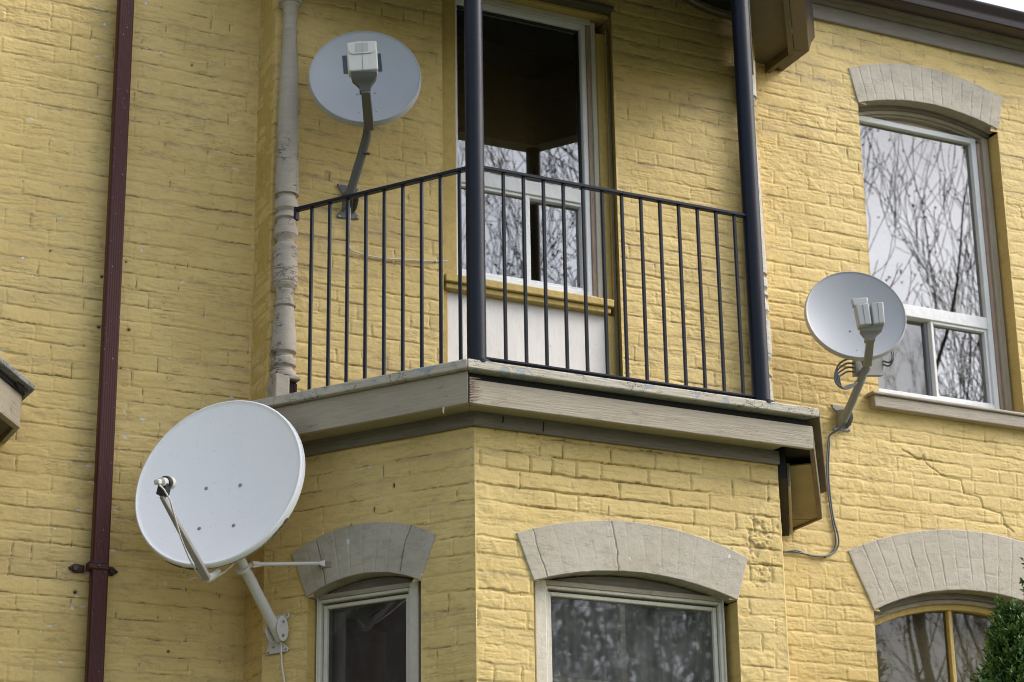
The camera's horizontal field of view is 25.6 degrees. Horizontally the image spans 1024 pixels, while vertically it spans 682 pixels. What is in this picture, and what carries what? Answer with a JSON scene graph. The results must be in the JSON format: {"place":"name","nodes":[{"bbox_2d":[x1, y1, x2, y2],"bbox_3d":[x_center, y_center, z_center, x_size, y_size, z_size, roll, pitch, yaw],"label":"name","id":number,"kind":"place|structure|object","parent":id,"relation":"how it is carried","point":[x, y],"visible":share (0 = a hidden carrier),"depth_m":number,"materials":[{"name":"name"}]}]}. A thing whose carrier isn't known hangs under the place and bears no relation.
{"place":"outdoors","nodes":[
{"label":"outdoors","id":0,"kind":"place"},
{"bbox_2d":[977,0,1023,11],"label":"sky","id":1,"kind":"structure","parent":0,"point":[1012,4],"materials":[{"name":"white"}]},
{"bbox_3d":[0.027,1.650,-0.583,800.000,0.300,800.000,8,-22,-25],"label":"ground","id":2,"kind":"structure","parent":0,"visible":0},
{"bbox_2d":[0,0,1023,681],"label":"brick house","id":3,"kind":"structure","parent":2,"relation":"on","point":[452,518],"depth_m":10.66,"materials":[{"name":"yellow brick"}]},
{"bbox_2d":[0,357,34,442],"bbox_3d":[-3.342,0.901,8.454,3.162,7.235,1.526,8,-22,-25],"label":"neighbouring porch roof","id":4,"kind":"structure","parent":3,"relation":"attached to","point":[17,388],"depth_m":9.54,"materials":[{"name":"wood"}]},
{"bbox_2d":[68,0,133,681],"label":"downpipe","id":5,"kind":"object","parent":3,"relation":"attached to","point":[99,569],"visible":1,"depth_m":10.06,"materials":[{"name":"brown metal"}]},
{"bbox_2d":[135,400,331,654],"bbox_3d":[-1.199,0.752,9.635,0.894,1.065,0.701,8,-22,-25],"label":"satellite dish","id":6,"kind":"object","parent":3,"relation":"attached to","point":[220,484],"visible":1,"depth_m":9.66,"materials":[{"name":"white metal"}]},
{"bbox_2d":[280,641,284,681],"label":"cable","id":7,"kind":"object","parent":6,"relation":"hanging from","point":[281,661],"visible":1,"depth_m":9.69,"materials":[{"name":"grey plastic"}]},
{"bbox_2d":[267,0,301,397],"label":"turned column","id":8,"kind":"structure","parent":3,"relation":"on","point":[284,379],"depth_m":10.40,"materials":[{"name":"grey wood"}]},
{"bbox_2d":[295,577,433,681],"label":"window","id":9,"kind":"structure","parent":3,"relation":"in","point":[390,605],"depth_m":9.76,"materials":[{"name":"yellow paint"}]},
{"bbox_2d":[309,31,420,218],"bbox_3d":[-0.720,-1.083,10.477,0.556,0.855,0.497,-17,-25,39],"label":"satellite dish","id":10,"kind":"object","parent":3,"relation":"attached to","point":[368,81],"visible":0.98,"depth_m":10.55,"materials":[{"name":"grey metal"}]},
{"bbox_2d":[349,208,447,262],"bbox_3d":[-0.539,-0.481,10.720,0.522,0.227,0.033,9,-22,-27],"label":"cable","id":11,"kind":"object","parent":3,"relation":"attached to","point":[435,261],"visible":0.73,"depth_m":10.66,"materials":[{"name":"grey plastic"}]},
{"bbox_2d":[464,0,490,362],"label":"steel post","id":12,"kind":"object","parent":3,"relation":"on","point":[475,202],"visible":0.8,"depth_m":9.79,"materials":[{"name":"black metal"}]},
{"bbox_2d":[294,166,755,398],"bbox_3d":[0.071,-0.247,9.965,2.086,0.922,0.537,1,-20,-4],"label":"balcony railing","id":13,"kind":"object","parent":3,"relation":"on","point":[439,176],"visible":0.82,"depth_m":9.97,"materials":[{"name":"black metal"}]},
{"bbox_2d":[442,0,618,375],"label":"window","id":14,"kind":"structure","parent":3,"relation":"in","point":[559,28],"depth_m":11.26,"materials":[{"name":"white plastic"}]},
{"bbox_2d":[520,576,750,681],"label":"window","id":15,"kind":"structure","parent":3,"relation":"in","point":[588,628],"depth_m":9.89,"materials":[{"name":"yellow paint"}]},
{"bbox_2d":[731,0,774,402],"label":"steel post","id":16,"kind":"object","parent":3,"relation":"on","point":[757,331],"visible":0.83,"depth_m":10.43,"materials":[{"name":"black metal"}]},
{"bbox_2d":[748,60,773,399],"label":"turned column","id":17,"kind":"structure","parent":3,"relation":"on","point":[769,343],"depth_m":11.52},
{"bbox_2d":[783,427,841,557],"bbox_3d":[1.522,0.766,11.613,0.432,0.709,0.045,7,-21,-20],"label":"cable","id":18,"kind":"object","parent":3,"relation":"attached to","point":[826,556],"visible":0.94,"depth_m":11.64,"materials":[{"name":"grey plastic"}]},
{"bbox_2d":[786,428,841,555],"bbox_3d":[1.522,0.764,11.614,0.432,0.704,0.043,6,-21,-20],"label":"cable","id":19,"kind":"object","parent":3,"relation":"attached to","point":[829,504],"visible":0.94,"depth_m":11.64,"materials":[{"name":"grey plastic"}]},
{"bbox_2d":[804,271,905,430],"bbox_3d":[1.785,-0.002,11.687,0.468,0.797,0.584,-11,-22,27],"label":"satellite dish","id":20,"kind":"object","parent":3,"relation":"attached to","point":[858,319],"visible":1,"depth_m":11.72,"materials":[{"name":"grey metal"}]},
{"bbox_2d":[850,105,1023,430],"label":"window","id":21,"kind":"structure","parent":3,"relation":"in","point":[994,323],"depth_m":12.70,"materials":[{"name":"yellow paint"}]},
{"bbox_2d":[865,593,1019,681],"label":"window","id":22,"kind":"structure","parent":3,"relation":"in","point":[948,604],"depth_m":11.89,"materials":[{"name":"yellow paint"}]},
{"bbox_2d":[970,595,1023,681],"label":"cedar tree","id":23,"kind":"object","parent":2,"relation":"on","point":[1004,657],"visible":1,"depth_m":10.51,"materials":[{"name":"green plant"}]},
{"bbox_2d":[1017,557,1023,615],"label":"cedar tree","id":24,"kind":"object","parent":2,"relation":"on","point":[1021,581],"visible":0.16,"depth_m":11.27,"materials":[{"name":"green plant"}]}
]}

